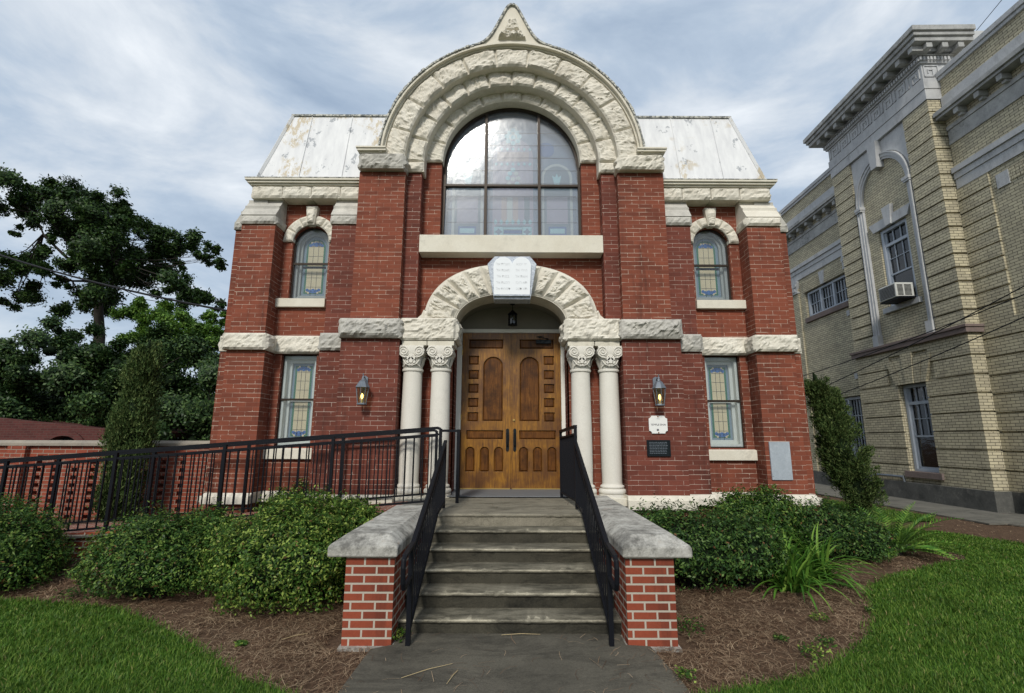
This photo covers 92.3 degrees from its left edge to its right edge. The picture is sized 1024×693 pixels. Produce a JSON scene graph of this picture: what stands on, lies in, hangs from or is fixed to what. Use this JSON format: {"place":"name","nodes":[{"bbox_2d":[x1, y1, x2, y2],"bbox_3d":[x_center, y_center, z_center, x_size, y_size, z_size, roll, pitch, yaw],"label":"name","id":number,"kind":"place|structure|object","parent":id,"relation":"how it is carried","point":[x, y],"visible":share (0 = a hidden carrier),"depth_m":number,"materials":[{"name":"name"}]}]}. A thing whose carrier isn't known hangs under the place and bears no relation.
{"place":"outdoors","nodes":[
{"label":"outdoors","id":0,"kind":"place"},
{"bbox_2d":[0,602,283,692],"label":"lawn","id":1,"kind":"structure","parent":0,"point":[205,671],"depth_m":3.87,"materials":[{"name":"green plant"}]},
{"bbox_2d":[0,0,1017,392],"label":"sky","id":2,"kind":"structure","parent":0,"point":[174,103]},
{"bbox_2d":[0,494,1023,692],"bbox_3d":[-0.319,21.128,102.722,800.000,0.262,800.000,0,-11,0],"label":"ground","id":3,"kind":"structure","parent":0,"point":[335,641],"depth_m":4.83,"materials":[{"name":"brown plant"}]},
{"bbox_2d":[0,337,68,421],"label":"leafy tree","id":4,"kind":"object","parent":3,"relation":"on","point":[15,371],"visible":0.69,"depth_m":19.01,"materials":[{"name":"green plant"}]},
{"bbox_2d":[0,487,79,591],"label":"boxwood bush","id":5,"kind":"object","parent":3,"relation":"on","point":[28,554],"visible":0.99,"depth_m":5.72,"materials":[{"name":"green plant"}]},
{"bbox_2d":[9,301,127,424],"bbox_3d":[-18.802,1.752,21.564,6.990,7.965,6.090,4,-11,-17],"label":"ivy covered tree","id":6,"kind":"object","parent":3,"relation":"on","point":[76,365],"visible":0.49,"depth_m":20.58,"materials":[{"name":"green plant"}]},
{"bbox_2d":[52,586,84,599],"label":"weed","id":7,"kind":"object","parent":3,"relation":"on","point":[68,590],"visible":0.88,"depth_m":5.41,"materials":[{"name":"green plant"}]},
{"bbox_2d":[0,417,187,439],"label":"brown brick building","id":8,"kind":"structure","parent":3,"relation":"on","point":[14,429],"depth_m":16.58,"materials":[{"name":"brown brick"}]},
{"bbox_2d":[0,440,209,519],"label":"garden wall","id":9,"kind":"structure","parent":3,"relation":"on","point":[18,448],"depth_m":9.54,"materials":[{"name":"brick"}]},
{"bbox_2d":[6,359,215,440],"bbox_3d":[-16.687,3.632,26.082,29.035,8.177,10.597,0,-11,0],"label":"tree","id":10,"kind":"object","parent":3,"relation":"on","point":[176,438],"depth_m":26.35,"materials":[{"name":"green plant"}]},
{"bbox_2d":[0,162,228,343],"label":"oak tree","id":11,"kind":"object","parent":3,"relation":"on","point":[113,252],"visible":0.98,"depth_m":29.11,"materials":[{"name":"green plant"}]},
{"bbox_2d":[86,338,169,521],"bbox_3d":[-7.034,1.583,9.087,1.010,3.634,1.071,6,-12,-29],"label":"cypress tree","id":12,"kind":"object","parent":3,"relation":"on","point":[131,424],"visible":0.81,"depth_m":8.95,"materials":[{"name":"green plant"}]},
{"bbox_2d":[56,319,219,440],"bbox_3d":[-14.303,2.301,20.238,6.897,7.500,5.404,3,-11,-14],"label":"ivy covered tree","id":13,"kind":"object","parent":3,"relation":"on","point":[188,403],"visible":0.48,"depth_m":19.61,"materials":[{"name":"green plant"}]},
{"bbox_2d":[61,496,239,601],"bbox_3d":[-4.058,2.324,5.769,1.726,1.057,1.473,0,-11,0],"label":"boxwood bush","id":14,"kind":"object","parent":3,"relation":"on","point":[157,557],"visible":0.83,"depth_m":5.36,"materials":[{"name":"green plant"}]},
{"bbox_2d":[105,296,226,371],"bbox_3d":[-17.769,1.650,24.892,7.107,9.411,4.355,0,-11,0],"label":"young tree","id":15,"kind":"object","parent":3,"relation":"on","point":[138,309],"visible":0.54,"depth_m":24.84,"materials":[{"name":"green plant"}]},
{"bbox_2d":[49,499,424,559],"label":"access ramp","id":16,"kind":"structure","parent":3,"relation":"on","point":[78,536],"depth_m":6.45,"materials":[{"name":"grey concrete"}]},
{"bbox_2d":[0,429,437,524],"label":"ramp railing","id":17,"kind":"object","parent":16,"relation":"on","point":[149,488],"visible":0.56,"depth_m":7.54,"materials":[{"name":"black metal"}]},
{"bbox_2d":[0,426,441,533],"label":"ramp railing","id":18,"kind":"object","parent":16,"relation":"on","point":[115,459],"visible":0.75,"depth_m":6.58,"materials":[{"name":"black metal"}]},
{"bbox_2d":[234,640,248,646],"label":"weed","id":19,"kind":"object","parent":3,"relation":"on","point":[239,643],"visible":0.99,"depth_m":4.17,"materials":[{"name":"green plant"}]},
{"bbox_2d":[191,482,383,618],"bbox_3d":[-2.420,2.200,5.577,2.104,1.273,1.854,0,-11,0],"label":"boxwood bush","id":20,"kind":"object","parent":3,"relation":"on","point":[283,557],"visible":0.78,"depth_m":5.09,"materials":[{"name":"green plant"}]},
{"bbox_2d":[264,478,327,507],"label":"foundation shrub","id":21,"kind":"object","parent":3,"relation":"on","point":[294,486],"visible":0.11,"depth_m":7.79,"materials":[{"name":"green plant"}]},
{"bbox_2d":[327,505,428,651],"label":"cheek wall","id":22,"kind":"structure","parent":3,"relation":"on","point":[372,552],"depth_m":4.31,"materials":[{"name":"red brick"}]},
{"bbox_2d":[197,3,821,551],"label":"brick synagogue","id":23,"kind":"structure","parent":3,"relation":"on","point":[371,247],"depth_m":8.64,"materials":[{"name":"brick"}]},
{"bbox_2d":[0,254,226,311],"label":"overhead cable","id":24,"kind":"object","parent":23,"relation":"attached to","point":[194,304],"visible":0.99,"depth_m":9.86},
{"bbox_2d":[276,355,316,446],"bbox_3d":[-3.709,0.942,8.591,0.620,1.581,0.185,0,-11,0],"label":"window","id":25,"kind":"structure","parent":23,"relation":"in","point":[298,374],"depth_m":8.63,"materials":[{"name":"glass"}]},
{"bbox_2d":[290,228,328,297],"bbox_3d":[-3.656,-1.502,9.047,0.650,1.355,0.200,0,-11,0],"label":"window","id":26,"kind":"structure","parent":23,"relation":"in","point":[312,250],"depth_m":9.09,"materials":[{"name":"glass"}]},
{"bbox_2d":[355,373,369,404],"bbox_3d":[-2.352,0.674,7.788,0.215,0.500,0.268,-4,-11,20],"label":"wall lantern","id":27,"kind":"object","parent":23,"relation":"attached to","point":[363,384],"depth_m":7.73,"materials":[{"name":"grey metal"}]},
{"bbox_2d":[460,333,510,488],"bbox_3d":[-0.480,1.140,9.002,0.919,2.837,0.127,0,-11,0],"label":"door","id":28,"kind":"structure","parent":23,"relation":"in","point":[485,462],"depth_m":9.01,"materials":[{"name":"brown wood"}]},
{"bbox_2d":[441,108,580,234],"bbox_3d":[-0.010,-3.316,9.460,2.672,2.697,0.285,0,-11,0],"label":"great window","id":29,"kind":"structure","parent":23,"relation":"in","point":[507,174],"depth_m":9.52,"materials":[{"name":"clear glass"}]},
{"bbox_2d":[488,256,535,303],"bbox_3d":[-0.001,-1.141,8.415,0.828,0.755,0.330,0,-11,0],"label":"tablet keystone","id":30,"kind":"object","parent":23,"relation":"attached to","point":[512,279],"visible":1,"depth_m":8.27,"materials":[{"name":"stone"}]},
{"bbox_2d":[508,304,516,326],"bbox_3d":[0.011,-0.596,9.079,0.166,0.430,0.166,5,-12,-22],"label":"hanging lantern","id":31,"kind":"object","parent":23,"relation":"hanging from","point":[512,313],"visible":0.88,"depth_m":9.03,"materials":[{"name":"black metal"}]},
{"bbox_2d":[511,333,561,488],"bbox_3d":[0.446,1.126,8.910,0.926,2.837,0.320,0,-11,0],"label":"door","id":32,"kind":"structure","parent":23,"relation":"in","point":[536,417],"depth_m":9.01,"materials":[{"name":"brown wood"}]},
{"bbox_2d":[648,416,667,433],"bbox_3d":[2.322,1.241,7.813,0.294,0.280,0.029,0,-11,0],"label":"white plaque","id":33,"kind":"object","parent":23,"relation":"attached to","point":[658,425],"visible":1,"depth_m":7.80,"materials":[{"name":"ceramic"}]},
{"bbox_2d":[646,440,670,455],"bbox_3d":[2.311,1.601,7.747,0.370,0.252,0.025,0,-11,0],"label":"bronze plaque","id":34,"kind":"object","parent":23,"relation":"attached to","point":[658,447],"visible":1,"depth_m":7.74,"materials":[{"name":"grey metal"}]},
{"bbox_2d":[652,374,666,405],"bbox_3d":[2.338,0.691,7.799,0.215,0.500,0.268,-4,-11,20],"label":"wall lantern","id":35,"kind":"object","parent":23,"relation":"attached to","point":[658,384],"depth_m":7.74,"materials":[{"name":"grey metal"}]},
{"bbox_2d":[693,230,730,299],"bbox_3d":[3.624,-1.475,9.064,0.650,1.355,0.200,0,-11,0],"label":"window","id":36,"kind":"structure","parent":23,"relation":"in","point":[708,248],"depth_m":9.11,"materials":[{"name":"glass"}]},
{"bbox_2d":[704,356,744,447],"bbox_3d":[3.661,0.969,8.609,0.620,1.581,0.185,0,-11,0],"label":"window","id":37,"kind":"structure","parent":23,"relation":"in","point":[722,376],"depth_m":8.64,"materials":[{"name":"glass"}]},
{"bbox_2d":[768,442,792,479],"bbox_3d":[4.325,1.839,7.918,0.330,0.600,0.027,0,-11,0],"label":"cornerstone","id":38,"kind":"object","parent":23,"relation":"attached to","point":[780,460],"visible":1,"depth_m":7.91,"materials":[{"name":"grey stone"}]},
{"bbox_2d":[398,498,620,634],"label":"entrance stairs","id":39,"kind":"structure","parent":3,"relation":"on","point":[511,565],"depth_m":5.09,"materials":[{"name":"concrete"}]},
{"bbox_2d":[400,440,446,645],"bbox_3d":[-0.889,1.882,5.228,0.045,1.742,2.469,0,-11,0],"label":"stair railing","id":40,"kind":"object","parent":39,"relation":"on","point":[434,501],"visible":0.98,"depth_m":4.85,"materials":[{"name":"black metal"}]},
{"bbox_2d":[442,429,460,502],"bbox_3d":[-0.913,1.784,7.430,0.302,1.035,0.694,0,-11,0],"label":"landing railing","id":41,"kind":"object","parent":39,"relation":"on","point":[458,459],"visible":0.98,"depth_m":7.13,"materials":[{"name":"black metal"}]},
{"bbox_2d":[559,425,576,500],"bbox_3d":[0.819,1.716,7.194,0.043,1.090,1.196,1,-11,-4],"label":"landing railing","id":42,"kind":"object","parent":39,"relation":"on","point":[567,469],"visible":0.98,"depth_m":7.19,"materials":[{"name":"black metal"}]},
{"bbox_2d":[574,440,619,646],"bbox_3d":[0.851,1.889,5.232,0.045,1.742,2.469,0,-11,0],"label":"stair railing","id":43,"kind":"object","parent":39,"relation":"on","point":[585,499],"visible":0.98,"depth_m":4.86,"materials":[{"name":"black metal"}]},
{"bbox_2d":[593,496,691,651],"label":"cheek wall","id":44,"kind":"structure","parent":3,"relation":"on","point":[646,551],"depth_m":4.32,"materials":[{"name":"red brick"}]},
{"bbox_2d":[673,665,696,682],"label":"weed","id":45,"kind":"object","parent":3,"relation":"on","point":[684,673],"visible":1,"depth_m":3.62,"materials":[{"name":"green plant"}]},
{"bbox_2d":[677,616,705,636],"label":"weed","id":46,"kind":"object","parent":3,"relation":"on","point":[690,623],"visible":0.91,"depth_m":4.52,"materials":[{"name":"green plant"}]},
{"bbox_2d":[630,493,797,593],"bbox_3d":[2.417,2.421,6.146,2.119,1.094,1.534,0,-11,0],"label":"azalea bush","id":47,"kind":"object","parent":3,"relation":"on","point":[717,553],"visible":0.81,"depth_m":5.78,"materials":[{"name":"green plant"}]},
{"bbox_2d":[698,476,807,547],"bbox_3d":[3.484,2.495,7.098,1.675,1.222,1.134,0,-11,0],"label":"azalea bush","id":48,"kind":"object","parent":3,"relation":"on","point":[763,498],"visible":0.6,"depth_m":6.95,"materials":[{"name":"green plant"}]},
{"bbox_2d":[729,503,806,578],"bbox_3d":[3.187,2.534,6.598,1.702,0.926,1.629,6,-12,-29],"label":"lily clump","id":49,"kind":"object","parent":3,"relation":"on","point":[776,532],"visible":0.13,"depth_m":6.34,"materials":[{"name":"green plant"}]},
{"bbox_2d":[773,632,789,641],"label":"weed","id":50,"kind":"object","parent":3,"relation":"on","point":[782,637],"visible":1,"depth_m":4.32,"materials":[{"name":"green plant"}]},
{"bbox_2d":[720,525,868,611],"bbox_3d":[3.289,2.517,5.789,1.491,0.708,1.523,0,-11,0],"label":"lily clump","id":51,"kind":"object","parent":3,"relation":"on","point":[797,581],"visible":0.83,"depth_m":5.68,"materials":[{"name":"green plant"}]},
{"bbox_2d":[797,641,832,662],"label":"weed","id":52,"kind":"object","parent":3,"relation":"on","point":[807,649],"visible":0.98,"depth_m":3.99,"materials":[{"name":"green plant"}]},
{"bbox_2d":[808,612,829,621],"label":"weed","id":53,"kind":"object","parent":3,"relation":"on","point":[821,617],"visible":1,"depth_m":4.81,"materials":[{"name":"green plant"}]},
{"bbox_2d":[814,635,836,647],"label":"weed","id":54,"kind":"object","parent":3,"relation":"on","point":[825,640],"visible":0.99,"depth_m":4.23,"materials":[{"name":"green plant"}]},
{"bbox_2d":[770,521,888,597],"bbox_3d":[3.901,2.564,6.172,1.634,0.741,1.699,0,-11,0],"label":"lily clump","id":55,"kind":"object","parent":3,"relation":"on","point":[826,552],"visible":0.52,"depth_m":6.03,"materials":[{"name":"green plant"}]},
{"bbox_2d":[840,580,855,587],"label":"weed","id":56,"kind":"object","parent":3,"relation":"on","point":[848,583],"visible":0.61,"depth_m":5.88,"materials":[{"name":"green plant"}]},
{"bbox_2d":[784,489,916,563],"bbox_3d":[4.696,2.621,7.209,2.015,1.019,1.316,0,-11,0],"label":"azalea bush","id":57,"kind":"object","parent":3,"relation":"on","point":[870,542],"visible":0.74,"depth_m":6.94,"materials":[{"name":"green plant"}]},
{"bbox_2d":[864,606,875,611],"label":"weed","id":58,"kind":"object","parent":3,"relation":"on","point":[870,608],"visible":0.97,"depth_m":5.07,"materials":[{"name":"green plant"}]},
{"bbox_2d":[779,0,1023,513],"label":"cream brick building","id":59,"kind":"structure","parent":3,"relation":"on","point":[916,133],"depth_m":14.23,"materials":[{"name":"beige brick"}]},
{"bbox_2d":[807,274,848,315],"bbox_3d":[12.657,-1.985,19.638,0.140,1.070,2.580,0,-11,1],"label":"window","id":60,"kind":"structure","parent":59,"relation":"in","point":[833,293],"depth_m":19.69,"materials":[{"name":"grey glass"}]},
{"bbox_2d":[842,396,866,464],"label":"window","id":61,"kind":"structure","parent":59,"relation":"in","point":[855,402],"depth_m":17.99,"materials":[{"name":"grey glass"}]},
{"bbox_2d":[871,473,905,483],"bbox_3d":[11.972,4.410,15.649,0.120,0.695,1.470,0,-11,0],"label":"wall pipe","id":62,"kind":"object","parent":59,"relation":"attached to","point":[892,475],"depth_m":15.46,"materials":[{"name":"grey metal"}]},
{"bbox_2d":[878,282,915,304],"bbox_3d":[11.774,-1.630,15.082,0.552,0.490,0.800,0,-11,1],"label":"air conditioner","id":63,"kind":"object","parent":59,"relation":"attached to","point":[894,293],"visible":1,"depth_m":14.82,"materials":[{"name":"plastic"}]},
{"bbox_2d":[880,218,917,305],"bbox_3d":[12.265,-2.624,15.490,0.160,2.580,1.140,0,-11,1],"label":"window","id":64,"kind":"structure","parent":59,"relation":"in","point":[898,260],"depth_m":15.62,"materials":[{"name":"grey glass"}]},
{"bbox_2d":[803,294,1023,375],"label":"overhead cable","id":65,"kind":"object","parent":59,"relation":"attached to","point":[921,334],"visible":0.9,"depth_m":13.92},
{"bbox_2d":[806,317,1023,406],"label":"overhead cable","id":66,"kind":"object","parent":59,"relation":"attached to","point":[937,354],"visible":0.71,"depth_m":13.07,"materials":[{"name":"black rubber"}]},
{"bbox_2d":[903,382,939,472],"bbox_3d":[12.209,2.388,14.552,0.160,2.580,1.000,0,-11,1],"label":"window","id":67,"kind":"structure","parent":59,"relation":"in","point":[921,431],"depth_m":14.70,"materials":[{"name":"grey glass"}]},
{"bbox_2d":[829,286,1023,384],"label":"overhead cable","id":68,"kind":"object","parent":59,"relation":"attached to","point":[935,332],"visible":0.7,"depth_m":13.32,"materials":[{"name":"black rubber"}]},
{"bbox_2d":[857,502,984,564],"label":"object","id":69,"kind":"object","parent":3,"relation":"on","point":[922,547],"visible":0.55,"depth_m":7.60,"materials":[{"name":"green plant"}]},
{"bbox_2d":[0,499,1023,692],"bbox_3d":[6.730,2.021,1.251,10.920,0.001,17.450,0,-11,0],"label":"lawn","id":70,"kind":"structure","parent":0,"point":[924,656],"depth_m":4.02,"materials":[{"name":"green plant"}]},
{"bbox_2d":[338,633,689,692],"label":"path","id":71,"kind":"structure","parent":0,"point":[548,668],"depth_m":3.81,"materials":[{"name":"concrete"}]},
{"bbox_2d":[392,625,411,642],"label":"weed","id":72,"kind":"object","parent":71,"relation":"on","point":[400,630],"visible":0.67,"depth_m":4.33,"materials":[{"name":"green plant"}]},
{"bbox_2d":[401,663,451,677],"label":"twig","id":73,"kind":"object","parent":71,"relation":"on","point":[424,670],"visible":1,"depth_m":3.71,"materials":[{"name":"brown wood"}]},
{"bbox_2d":[825,500,935,521],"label":"lawn","id":74,"kind":"structure","parent":0,"point":[894,516],"depth_m":11.62,"materials":[{"name":"green plant"}]},
{"bbox_2d":[804,372,889,515],"bbox_3d":[7.940,2.322,11.804,1.547,3.419,1.550,-8,-13,36],"label":"juniper tree","id":75,"kind":"object","parent":74,"relation":"on","point":[841,462],"visible":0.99,"depth_m":11.61,"materials":[{"name":"green plant"}]},
{"bbox_2d":[815,483,1023,526],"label":"sidewalk","id":76,"kind":"structure","parent":0,"point":[981,516],"depth_m":12.24,"materials":[{"name":"concrete"}]}
]}

